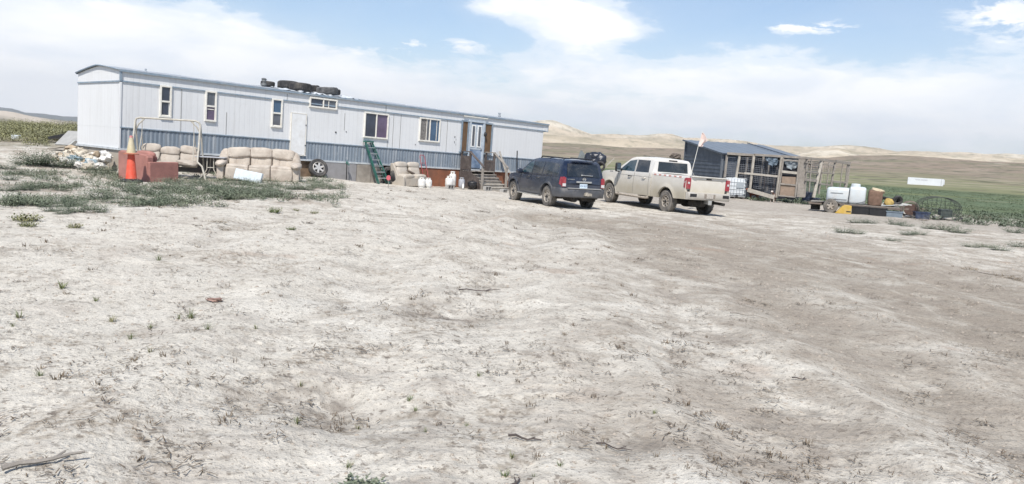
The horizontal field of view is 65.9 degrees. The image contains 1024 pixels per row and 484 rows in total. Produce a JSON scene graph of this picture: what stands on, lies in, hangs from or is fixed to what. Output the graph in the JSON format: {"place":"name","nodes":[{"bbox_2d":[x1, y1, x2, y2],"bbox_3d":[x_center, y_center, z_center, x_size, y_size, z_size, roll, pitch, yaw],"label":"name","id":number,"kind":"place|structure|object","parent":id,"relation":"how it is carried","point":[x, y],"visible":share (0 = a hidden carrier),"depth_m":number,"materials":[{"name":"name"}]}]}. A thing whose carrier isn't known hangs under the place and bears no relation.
{"place":"outdoors","nodes":[
{"label":"outdoors","id":0,"kind":"place"},
{"bbox_2d":[0,107,1023,483],"bbox_3d":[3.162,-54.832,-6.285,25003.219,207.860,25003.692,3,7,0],"label":"ground","id":1,"kind":"structure","parent":0,"point":[910,453],"depth_m":7.02,"materials":[{"name":"soil"}]},
{"bbox_2d":[0,172,24,179],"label":"saltbush","id":2,"kind":"object","parent":1,"relation":"on","point":[6,178],"visible":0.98,"depth_m":21.13,"materials":[{"name":"green plant"}]},
{"bbox_2d":[0,158,24,168],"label":"saltbush","id":3,"kind":"object","parent":1,"relation":"on","point":[18,166],"visible":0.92,"depth_m":24.39,"materials":[{"name":"green plant"}]},
{"bbox_2d":[0,185,26,190],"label":"saltbush","id":4,"kind":"object","parent":1,"relation":"on","point":[12,189],"visible":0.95,"depth_m":17.91,"materials":[{"name":"green plant"}]},
{"bbox_2d":[6,210,42,221],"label":"weed","id":5,"kind":"object","parent":1,"relation":"on","point":[21,217],"visible":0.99,"depth_m":12.57,"materials":[{"name":"green plant"}]},
{"bbox_2d":[3,152,49,164],"bbox_3d":[-15.736,-2.725,25.589,1.240,0.462,1.431,6,7,19],"label":"saltbush","id":6,"kind":"object","parent":1,"relation":"on","point":[18,162],"visible":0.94,"depth_m":25.48,"materials":[{"name":"green plant"}]},
{"bbox_2d":[2,192,50,205],"bbox_3d":[-9.107,-0.816,14.834,0.920,0.244,0.797,-3,9,-41],"label":"saltbush","id":7,"kind":"object","parent":1,"relation":"on","point":[26,200],"visible":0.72,"depth_m":14.78,"materials":[{"name":"green plant"}]},
{"bbox_2d":[18,221,40,226],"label":"weed","id":8,"kind":"object","parent":1,"relation":"on","point":[28,225],"visible":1,"depth_m":11.90,"materials":[{"name":"green plant"}]},
{"bbox_2d":[9,145,60,164],"bbox_3d":[-15.531,-2.875,25.868,1.560,0.706,1.409,-1,8,-29],"label":"saltbush","id":9,"kind":"object","parent":1,"relation":"on","point":[35,157],"visible":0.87,"depth_m":25.78,"materials":[{"name":"green plant"}]},
{"bbox_2d":[14,148,62,163],"bbox_3d":[-15.707,-2.872,26.107,1.360,0.594,1.412,6,7,19],"label":"saltbush","id":10,"kind":"object","parent":1,"relation":"on","point":[39,156],"visible":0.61,"depth_m":26.09,"materials":[{"name":"green plant"}]},
{"bbox_2d":[0,117,77,146],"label":"crop field","id":11,"kind":"structure","parent":1,"relation":"on","point":[43,131],"depth_m":43.98,"materials":[{"name":"green plant"}]},
{"bbox_2d":[1,450,84,470],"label":"stick","id":12,"kind":"object","parent":1,"relation":"on","point":[25,462],"visible":1,"depth_m":3.68,"materials":[{"name":"grey wood"}]},
{"bbox_2d":[35,203,66,211],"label":"saltbush","id":13,"kind":"object","parent":1,"relation":"on","point":[49,209],"visible":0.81,"depth_m":14.01,"materials":[{"name":"green plant"}]},
{"bbox_2d":[48,133,64,138],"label":"black ramp","id":14,"kind":"structure","parent":1,"relation":"on","point":[59,136],"depth_m":37.37,"materials":[{"name":"plastic"}]},
{"bbox_2d":[37,151,77,166],"bbox_3d":[-15.054,-2.754,26.223,1.261,0.534,1.238,4,7,9],"label":"saltbush","id":15,"kind":"object","parent":1,"relation":"on","point":[51,165],"visible":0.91,"depth_m":26.09,"materials":[{"name":"green plant"}]},
{"bbox_2d":[45,151,82,167],"bbox_3d":[-14.883,-2.780,26.388,1.390,0.570,1.338,7,8,30],"label":"saltbush","id":16,"kind":"object","parent":1,"relation":"on","point":[70,165],"visible":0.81,"depth_m":26.40,"materials":[{"name":"green plant"}]},
{"bbox_2d":[50,205,78,213],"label":"saltbush","id":17,"kind":"object","parent":1,"relation":"on","point":[69,212],"visible":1,"depth_m":13.73,"materials":[{"name":"green plant"}]},
{"bbox_2d":[55,131,77,145],"bbox_3d":[-17.866,-4.219,32.149,1.200,0.585,0.658,6,7,20],"label":"leaning sheet","id":18,"kind":"object","parent":1,"relation":"on","point":[67,137],"visible":0.71,"depth_m":32.17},
{"bbox_2d":[47,195,85,206],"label":"saltbush","id":19,"kind":"object","parent":1,"relation":"on","point":[66,201],"visible":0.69,"depth_m":15.09,"materials":[{"name":"green plant"}]},
{"bbox_2d":[52,200,96,212],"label":"saltbush","id":20,"kind":"object","parent":1,"relation":"on","point":[77,210],"visible":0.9,"depth_m":14.05,"materials":[{"name":"green plant"}]},
{"bbox_2d":[56,192,94,205],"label":"saltbush","id":21,"kind":"object","parent":1,"relation":"on","point":[75,201],"visible":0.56,"depth_m":15.43,"materials":[{"name":"green plant"}]},
{"bbox_2d":[71,194,109,209],"bbox_3d":[-7.774,-0.730,14.614,0.738,0.286,0.673,-1,8,-35],"label":"saltbush","id":22,"kind":"object","parent":1,"relation":"on","point":[86,203],"visible":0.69,"depth_m":14.61,"materials":[{"name":"green plant"}]},
{"bbox_2d":[83,201,111,212],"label":"saltbush","id":23,"kind":"object","parent":1,"relation":"on","point":[102,210],"visible":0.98,"depth_m":14.22,"materials":[{"name":"green plant"}]},
{"bbox_2d":[81,186,124,199],"bbox_3d":[-8.981,-1.132,17.346,0.912,0.382,1.000,-1,8,-32],"label":"saltbush","id":24,"kind":"object","parent":1,"relation":"on","point":[111,192],"visible":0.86,"depth_m":17.27,"materials":[{"name":"green plant"}]},
{"bbox_2d":[89,161,116,172],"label":"saltbush","id":25,"kind":"object","parent":1,"relation":"on","point":[98,168],"visible":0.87,"depth_m":25.51,"materials":[{"name":"green plant"}]},
{"bbox_2d":[103,193,130,202],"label":"saltbush","id":26,"kind":"object","parent":1,"relation":"on","point":[110,199],"visible":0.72,"depth_m":16.61,"materials":[{"name":"green plant"}]},
{"bbox_2d":[115,180,146,190],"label":"saltbush","id":27,"kind":"object","parent":1,"relation":"on","point":[133,185],"visible":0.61,"depth_m":19.68,"materials":[{"name":"green plant"}]},
{"bbox_2d":[120,136,142,182],"bbox_3d":[-11.394,-2.485,23.654,0.610,1.390,0.610,4,7,5],"label":"traffic cone","id":28,"kind":"object","parent":1,"relation":"on","point":[131,174],"visible":0.96,"depth_m":23.56,"materials":[{"name":"orange plastic"}]},
{"bbox_2d":[120,182,156,194],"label":"saltbush","id":29,"kind":"object","parent":1,"relation":"on","point":[138,190],"visible":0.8,"depth_m":18.82,"materials":[{"name":"green plant"}]},
{"bbox_2d":[118,150,177,181],"bbox_3d":[-11.536,-2.409,25.089,1.430,0.992,1.100,7,8,26],"label":"pink armchair","id":30,"kind":"object","parent":1,"relation":"on","point":[149,168],"visible":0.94,"depth_m":24.61,"materials":[{"name":"fabric"}]},
{"bbox_2d":[117,117,205,179],"bbox_3d":[-11.354,-3.070,26.033,2.817,1.989,1.288,2,7,-8],"label":"garden swing","id":31,"kind":"object","parent":1,"relation":"on","point":[185,154],"visible":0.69,"depth_m":26.26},
{"bbox_2d":[147,179,179,189],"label":"saltbush","id":32,"kind":"object","parent":1,"relation":"on","point":[162,184],"visible":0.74,"depth_m":20.82,"materials":[{"name":"green plant"}]},
{"bbox_2d":[148,190,182,198],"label":"saltbush","id":33,"kind":"object","parent":1,"relation":"on","point":[164,195],"visible":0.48,"depth_m":17.95,"materials":[{"name":"green plant"}]},
{"bbox_2d":[0,166,353,206],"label":"yard ground weeds","id":34,"kind":"object","parent":1,"relation":"on","point":[191,193],"visible":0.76,"depth_m":19.54,"materials":[{"name":"green plant"}]},
{"bbox_2d":[161,182,202,192],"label":"saltbush","id":35,"kind":"object","parent":1,"relation":"on","point":[177,188],"visible":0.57,"depth_m":19.64,"materials":[{"name":"green plant"}]},
{"bbox_2d":[195,156,227,177],"bbox_3d":[-10.007,-2.470,26.361,0.950,0.750,0.600,2,7,-7],"label":"folding table","id":36,"kind":"object","parent":1,"relation":"on","point":[210,157],"visible":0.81,"depth_m":26.15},
{"bbox_2d":[203,181,238,193],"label":"saltbush","id":37,"kind":"object","parent":1,"relation":"on","point":[215,189],"visible":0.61,"depth_m":19.96,"materials":[{"name":"green plant"}]},
{"bbox_2d":[231,184,263,195],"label":"saltbush","id":38,"kind":"object","parent":1,"relation":"on","point":[246,191],"visible":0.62,"depth_m":19.64,"materials":[{"name":"green plant"}]},
{"bbox_2d":[233,168,263,182],"bbox_3d":[-8.541,-2.134,25.614,1.076,0.448,0.170,6,7,20],"label":"pale blue panel","id":39,"kind":"object","parent":1,"relation":"on","point":[242,174],"visible":0.8,"depth_m":25.57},
{"bbox_2d":[215,147,301,181],"bbox_3d":[-8.478,-2.624,26.544,2.756,1.100,1.138,2,7,-13],"label":"tan recliner sofa","id":40,"kind":"object","parent":1,"relation":"on","point":[283,165],"visible":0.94,"depth_m":26.48,"materials":[{"name":"fabric"}]},
{"bbox_2d":[266,205,281,212],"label":"weed","id":41,"kind":"object","parent":1,"relation":"on","point":[273,211],"visible":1,"depth_m":16.20,"materials":[{"name":"green plant"}]},
{"bbox_2d":[268,184,297,193],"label":"saltbush","id":42,"kind":"object","parent":1,"relation":"on","point":[283,189],"visible":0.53,"depth_m":21.41,"materials":[{"name":"green plant"}]},
{"bbox_2d":[297,181,318,189],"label":"saltbush","id":43,"kind":"object","parent":1,"relation":"on","point":[305,187],"visible":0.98,"depth_m":23.59,"materials":[{"name":"green plant"}]},
{"bbox_2d":[75,64,549,188],"bbox_3d":[-7.150,-4.531,35.761,4.415,4.446,21.838,10,8,43],"label":"mobile home","id":44,"kind":"object","parent":1,"relation":"on","point":[333,132],"visible":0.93,"depth_m":31.24,"materials":[{"name":"white"}]},
{"bbox_2d":[159,85,171,117],"bbox_3d":[-12.064,-4.891,27.531,0.075,1.100,0.410,10,8,43],"label":"window","id":45,"kind":"structure","parent":44,"relation":"in","point":[165,95],"depth_m":27.54,"materials":[{"name":"plastic"}]},
{"bbox_2d":[204,90,216,121],"bbox_3d":[-10.940,-4.930,28.710,0.075,1.100,0.430,10,8,43],"label":"window","id":46,"kind":"structure","parent":44,"relation":"in","point":[210,114],"depth_m":28.72,"materials":[{"name":"glass"}]},
{"bbox_2d":[271,98,282,127],"bbox_3d":[-9.109,-4.992,30.632,0.075,1.100,0.460,10,8,43],"label":"window","id":47,"kind":"structure","parent":44,"relation":"in","point":[277,104],"depth_m":30.64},
{"bbox_2d":[277,80,295,87],"bbox_3d":[-9.133,-6.400,32.310,0.880,0.300,0.880,5,4,33],"label":"old tyre","id":48,"kind":"object","parent":44,"relation":"on","point":[282,83],"visible":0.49,"depth_m":31.91,"materials":[{"name":"rubber"}]},
{"bbox_2d":[289,112,306,155],"bbox_3d":[-8.490,-4.278,31.405,0.080,1.675,0.720,10,8,43],"label":"side door","id":49,"kind":"structure","parent":44,"relation":"in","point":[298,123],"depth_m":31.39,"materials":[{"name":"white plastic"}]},
{"bbox_2d":[289,82,311,91],"bbox_3d":[-8.545,-6.247,31.962,0.920,0.300,0.920,2,4,-25],"label":"old tyre","id":50,"kind":"object","parent":44,"relation":"on","point":[298,86],"visible":0.88,"depth_m":31.58,"materials":[{"name":"rubber"}]},
{"bbox_2d":[309,97,337,109],"bbox_3d":[-7.645,-5.622,32.066,0.075,0.410,1.300,10,8,43],"label":"window","id":51,"kind":"structure","parent":44,"relation":"in","point":[317,100],"depth_m":32.04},
{"bbox_2d":[316,87,337,94],"bbox_3d":[-7.698,-6.286,32.908,0.900,0.300,0.900,8,11,41],"label":"old tyre","id":52,"kind":"object","parent":44,"relation":"on","point":[329,90],"visible":0.89,"depth_m":32.54,"materials":[{"name":"rubber"}]},
{"bbox_2d":[363,112,388,139],"bbox_3d":[-5.846,-5.010,34.075,0.075,1.090,1.280,10,8,43],"label":"window","id":53,"kind":"structure","parent":44,"relation":"in","point":[376,125],"depth_m":34.06,"materials":[{"name":"glass"}]},
{"bbox_2d":[418,117,440,142],"bbox_3d":[-3.767,-5.131,36.245,0.075,1.070,1.240,10,8,43],"label":"window","id":54,"kind":"structure","parent":44,"relation":"in","point":[429,128],"depth_m":36.23,"materials":[{"name":"plastic"}]},
{"bbox_2d":[467,119,485,168],"bbox_3d":[-1.756,-4.724,38.386,0.140,2.340,1.080,10,8,43],"label":"entrance door","id":55,"kind":"structure","parent":44,"relation":"in","point":[476,131],"depth_m":38.39,"materials":[{"name":"metal"}]},
{"bbox_2d":[308,159,327,176],"bbox_3d":[-7.833,-2.978,31.936,0.770,0.770,0.240,-1,-14,-32],"label":"spare wheel","id":56,"kind":"object","parent":1,"relation":"on","point":[318,167],"visible":0.99,"depth_m":31.84,"materials":[{"name":"rubber"}]},
{"bbox_2d":[331,472,388,483],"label":"trailing plant","id":57,"kind":"object","parent":1,"relation":"on","point":[355,481],"visible":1,"depth_m":3.93,"materials":[{"name":"green plant"}]},
{"bbox_2d":[363,140,389,183],"bbox_3d":[-5.790,-3.395,33.781,1.062,1.812,0.632,6,7,22],"label":"step ladder","id":58,"kind":"object","parent":1,"relation":"on","point":[372,163],"visible":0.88,"depth_m":33.72,"materials":[{"name":"metal"}]},
{"bbox_2d":[381,167,391,183],"bbox_3d":[-5.352,-2.896,34.367,0.240,0.760,0.760,-7,-2,44],"label":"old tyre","id":59,"kind":"object","parent":1,"relation":"on","point":[386,169],"visible":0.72,"depth_m":34.17,"materials":[{"name":"rubber"}]},
{"bbox_2d":[390,161,425,185],"bbox_3d":[-4.469,-2.983,34.698,0.901,1.055,1.560,9,9,40],"label":"cream loveseat","id":60,"kind":"object","parent":1,"relation":"on","point":[408,174],"visible":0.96,"depth_m":34.38,"materials":[{"name":"fabric"}]},
{"bbox_2d":[418,177,425,187],"bbox_3d":[-3.889,-2.564,34.067,0.330,0.440,0.330,10,9,43],"label":"propane cylinder","id":61,"kind":"object","parent":1,"relation":"on","point":[421,182],"visible":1,"depth_m":33.95,"materials":[{"name":"white metal"}]},
{"bbox_2d":[425,178,431,187],"bbox_3d":[-3.635,-2.567,34.379,0.310,0.440,0.310,10,9,43],"label":"propane cylinder","id":62,"kind":"object","parent":1,"relation":"on","point":[428,183],"visible":0.98,"depth_m":34.27,"materials":[{"name":"white metal"}]},
{"bbox_2d":[445,176,452,184],"bbox_3d":[-2.904,-2.792,36.575,0.380,0.520,0.380,10,9,43],"label":"propane cylinder","id":63,"kind":"object","parent":1,"relation":"on","point":[448,180],"visible":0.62,"depth_m":36.43,"materials":[{"name":"white metal"}]},
{"bbox_2d":[449,171,455,186],"bbox_3d":[-2.788,-2.953,37.064,0.340,0.720,0.340,10,9,43],"label":"propane cylinder","id":64,"kind":"object","parent":1,"relation":"on","point":[453,174],"visible":0.73,"depth_m":36.94,"materials":[{"name":"white metal"}]},
{"bbox_2d":[459,151,508,190],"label":"entry steps","id":65,"kind":"structure","parent":1,"relation":"on","point":[488,177],"depth_m":37.74,"materials":[{"name":"grey wood"}]},
{"bbox_2d":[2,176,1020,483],"bbox_3d":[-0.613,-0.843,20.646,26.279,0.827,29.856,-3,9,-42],"label":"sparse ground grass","id":66,"kind":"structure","parent":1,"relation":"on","point":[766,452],"depth_m":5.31,"materials":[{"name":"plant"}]},
{"bbox_2d":[0,173,1023,483],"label":"dry straw litter","id":67,"kind":"object","parent":1,"relation":"on","point":[310,401],"visible":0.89,"depth_m":5.40,"materials":[{"name":"plant"}]},
{"bbox_2d":[0,179,1023,483],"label":"soil clods","id":68,"kind":"object","parent":1,"relation":"on","point":[188,371],"visible":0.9,"depth_m":6.75,"materials":[{"name":"soil"}]},
{"bbox_2d":[508,434,540,439],"bbox_3d":[0.071,1.135,4.600,0.200,0.021,0.045,6,7,20],"label":"stick","id":69,"kind":"object","parent":1,"relation":"on","point":[519,436],"visible":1,"depth_m":4.59,"materials":[{"name":"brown wood"}]},
{"bbox_2d":[508,155,604,207],"bbox_3d":[1.594,-2.333,30.025,2.300,1.840,4.960,1,7,-25],"label":"parked suv","id":70,"kind":"object","parent":1,"relation":"on","point":[551,180],"visible":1,"depth_m":28.35,"materials":[{"name":"blue paint"}]},
{"bbox_2d":[596,442,631,449],"bbox_3d":[0.586,1.176,4.563,0.217,0.020,0.045,7,8,29],"label":"stick","id":71,"kind":"object","parent":1,"relation":"on","point":[612,446],"visible":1,"depth_m":4.56,"materials":[{"name":"brown wood"}]},
{"bbox_2d":[644,153,681,159],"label":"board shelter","id":72,"kind":"object","parent":1,"relation":"on","point":[675,156],"visible":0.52,"depth_m":59.57,"materials":[{"name":"wood"}]},
{"bbox_2d":[602,157,729,213],"bbox_3d":[5.957,-2.373,31.882,2.640,2.062,6.530,2,7,-25],"label":"pickup truck","id":73,"kind":"object","parent":1,"relation":"on","point":[671,183],"visible":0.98,"depth_m":30.73,"materials":[{"name":"white paint"}]},
{"bbox_2d":[690,133,706,175],"bbox_3d":[7.399,-3.489,31.247,0.662,1.784,0.071,0,7,-23],"label":"safety flag","id":74,"kind":"object","parent":73,"relation":"attached to","point":[703,139],"visible":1,"depth_m":31.22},
{"bbox_2d":[724,177,746,198],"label":"water tote","id":75,"kind":"object","parent":1,"relation":"on","point":[737,188],"visible":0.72,"depth_m":45.38,"materials":[{"name":"plastic"}]},
{"bbox_2d":[682,140,798,199],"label":"metal shed","id":76,"kind":"structure","parent":1,"relation":"on","point":[709,159],"depth_m":48.88,"materials":[{"name":"metal"}]},
{"bbox_2d":[723,152,805,198],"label":"animal pen","id":77,"kind":"object","parent":1,"relation":"on","point":[791,173],"visible":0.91,"depth_m":45.12,"materials":[{"name":"wood"}]},
{"bbox_2d":[777,158,799,197],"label":"door","id":78,"kind":"structure","parent":77,"relation":"in","point":[788,188],"depth_m":44.93,"materials":[{"name":"brown wood"}]},
{"bbox_2d":[804,157,850,197],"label":"pen frames","id":79,"kind":"structure","parent":77,"relation":"attached to","point":[818,175],"depth_m":45.52,"materials":[{"name":"grey wood"}]},
{"bbox_2d":[801,191,812,204],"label":"feed barrel","id":80,"kind":"object","parent":1,"relation":"on","point":[808,196],"visible":0.47,"depth_m":46.24,"materials":[{"name":"blue plastic"}]},
{"bbox_2d":[604,169,1023,221],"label":"field growth","id":81,"kind":"object","parent":1,"relation":"on","point":[950,194],"visible":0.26,"depth_m":89.85,"materials":[{"name":"green plant"}]},
{"bbox_2d":[835,204,851,213],"bbox_3d":[16.004,-1.607,38.174,0.694,0.463,0.507,6,7,20],"label":"yellow hopper","id":82,"kind":"object","parent":1,"relation":"on","point":[845,209],"visible":0.94,"depth_m":37.93,"materials":[{"name":"paint"}]},
{"bbox_2d":[830,226,856,232],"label":"saltbush","id":83,"kind":"object","parent":1,"relation":"on","point":[841,230],"visible":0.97,"depth_m":23.97,"materials":[{"name":"green plant"}]},
{"bbox_2d":[804,197,908,217],"bbox_3d":[16.998,-1.779,39.110,4.753,0.765,2.180,6,7,23],"label":"flatbed trailer","id":84,"kind":"object","parent":1,"relation":"on","point":[831,205],"visible":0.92,"depth_m":38.58,"materials":[{"name":"brown wood"}]},
{"bbox_2d":[826,184,866,204],"bbox_3d":[16.553,-2.411,39.097,1.836,1.010,1.219,6,7,23],"label":"spray tank","id":85,"kind":"object","parent":84,"relation":"on","point":[854,194],"visible":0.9,"depth_m":38.61,"materials":[{"name":"white plastic"}]},
{"bbox_2d":[867,187,884,205],"bbox_3d":[17.739,-2.196,38.518,0.736,0.906,0.915,6,7,23],"label":"barrel","id":86,"kind":"object","parent":84,"relation":"on","point":[875,196],"visible":0.98,"depth_m":38.14,"materials":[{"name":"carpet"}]},
{"bbox_2d":[884,197,893,206],"bbox_3d":[18.231,-1.939,38.224,0.451,0.478,0.423,6,7,23],"label":"yellow bag","id":87,"kind":"object","parent":84,"relation":"on","point":[888,201],"visible":0.99,"depth_m":38.08,"materials":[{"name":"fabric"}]},
{"bbox_2d":[852,206,869,214],"bbox_3d":[16.916,-1.550,38.391,0.850,0.381,0.700,6,7,23],"label":"black tub","id":88,"kind":"object","parent":1,"relation":"on","point":[860,210],"visible":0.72,"depth_m":38.09,"materials":[{"name":"plastic"}]},
{"bbox_2d":[730,196,1023,227],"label":"field edge weeds","id":89,"kind":"object","parent":1,"relation":"on","point":[1005,222],"visible":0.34,"depth_m":43.77,"materials":[{"name":"green plant"}]},
{"bbox_2d":[868,207,887,216],"bbox_3d":[17.602,-1.461,38.102,0.820,0.401,0.700,5,7,17],"label":"black tub","id":90,"kind":"object","parent":1,"relation":"on","point":[877,211],"visible":0.75,"depth_m":37.80,"materials":[{"name":"plastic"}]},
{"bbox_2d":[886,210,903,217],"bbox_3d":[18.278,-1.335,37.798,0.760,0.281,0.600,6,7,23],"label":"grey tub","id":91,"kind":"object","parent":1,"relation":"on","point":[898,214],"visible":0.9,"depth_m":37.56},
{"bbox_2d":[901,201,918,217],"bbox_3d":[19.700,-1.619,39.152,0.840,0.831,0.270,5,7,11],"label":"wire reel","id":92,"kind":"object","parent":1,"relation":"on","point":[912,207],"visible":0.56,"depth_m":39.03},
{"bbox_2d":[912,211,930,219],"bbox_3d":[19.945,-1.289,38.524,0.700,0.361,0.500,5,7,11],"label":"dark box","id":93,"kind":"object","parent":1,"relation":"on","point":[919,215],"visible":0.86,"depth_m":38.33,"materials":[{"name":"blue plastic"}]},
{"bbox_2d":[907,177,944,185],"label":"box trailer","id":94,"kind":"object","parent":1,"relation":"on","point":[926,181],"visible":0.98,"depth_m":332.07,"materials":[{"name":"white metal"}]},
{"bbox_2d":[914,196,961,219],"bbox_3d":[20.768,-1.654,38.571,1.924,1.124,1.024,5,7,14],"label":"wire cage","id":95,"kind":"object","parent":1,"relation":"on","point":[945,213],"visible":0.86,"depth_m":38.22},
{"bbox_2d":[937,209,952,217],"bbox_3d":[21.091,-1.377,38.514,0.500,0.400,0.600,5,7,14],"label":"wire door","id":96,"kind":"structure","parent":95,"relation":"in","point":[947,213],"depth_m":38.24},
{"bbox_2d":[919,220,961,230],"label":"saltbush","id":97,"kind":"object","parent":1,"relation":"on","point":[943,227],"visible":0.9,"depth_m":27.67,"materials":[{"name":"green plant"}]},
{"bbox_2d":[944,222,975,232],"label":"saltbush","id":98,"kind":"object","parent":1,"relation":"on","point":[956,230],"visible":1,"depth_m":26.58,"materials":[{"name":"green plant"}]},
{"bbox_2d":[984,244,1014,250],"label":"saltbush","id":99,"kind":"object","parent":1,"relation":"on","point":[998,248],"visible":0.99,"depth_m":19.61,"materials":[{"name":"green plant"}]},
{"bbox_2d":[999,223,1023,233],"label":"saltbush","id":100,"kind":"object","parent":1,"relation":"on","point":[1007,230],"visible":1,"depth_m":28.62,"materials":[{"name":"green plant"}]},
{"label":"junk wagon","id":101,"kind":"object","parent":1,"relation":"on","visible":0},
{"bbox_2d":[596,153,606,165],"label":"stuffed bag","id":102,"kind":"object","parent":101,"relation":"on","point":[601,157],"visible":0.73,"depth_m":41.28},
{"label":"ground plank","id":103,"kind":"structure","parent":1,"relation":"on","visible":0},
{"bbox_2d":[458,177,464,187],"bbox_3d":[-2.346,-2.759,36.833,0.300,0.500,0.300,10,9,43],"label":"propane cylinder","id":104,"kind":"object","parent":103,"relation":"on","point":[461,181],"visible":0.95,"depth_m":36.72,"materials":[{"name":"white metal"}]},
{"bbox_2d":[467,181,476,187],"bbox_3d":[-1.866,-2.701,36.932,0.466,0.378,0.466,3,7,-2],"label":"cast iron pot","id":105,"kind":"object","parent":103,"relation":"on","point":[472,184],"visible":1,"depth_m":36.76,"materials":[{"name":"black metal"}]},
{"bbox_2d":[0,0,1023,154],"label":"sky","id":106,"kind":"structure","parent":0,"point":[893,75],"materials":[{"name":"blue"}]},
{"bbox_3d":[-13.820,-2.748,26.757,0.480,0.213,0.315,3,7,0],"label":"rag bundle","id":107,"kind":"object","parent":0,"visible":0},
{"bbox_3d":[-13.589,-2.793,26.622,0.354,0.279,0.345,3,7,0],"label":"rag bundle","id":108,"kind":"object","parent":107,"relation":"on","visible":0},
{"bbox_2d":[99,150,111,162],"bbox_3d":[-13.661,-2.880,26.568,0.399,0.402,0.623,0,8,-26],"label":"rag bundle","id":109,"kind":"object","parent":108,"relation":"on","point":[105,156],"visible":1,"depth_m":26.44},
{"bbox_3d":[-15.160,-2.898,27.709,0.310,0.321,0.473,3,7,0],"label":"rag bundle","id":110,"kind":"object","parent":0,"visible":0},
{"bbox_2d":[74,148,88,156],"bbox_3d":[-15.003,-3.056,27.592,0.390,0.415,0.574,3,7,0],"label":"rag bundle","id":111,"kind":"object","parent":110,"relation":"on","point":[79,152],"visible":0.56,"depth_m":27.44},
{"bbox_3d":[18.399,-1.821,38.258,1.000,0.030,0.100,6,7,23],"label":"pale batten","id":112,"kind":"object","parent":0,"visible":0},
{"bbox_2d":[893,195,902,204],"bbox_3d":[18.613,-2.006,38.159,0.480,0.480,0.150,14,23,-7],"label":"tyre","id":113,"kind":"object","parent":112,"relation":"on","point":[898,197],"visible":1,"depth_m":38.09,"materials":[{"name":"rubber"}]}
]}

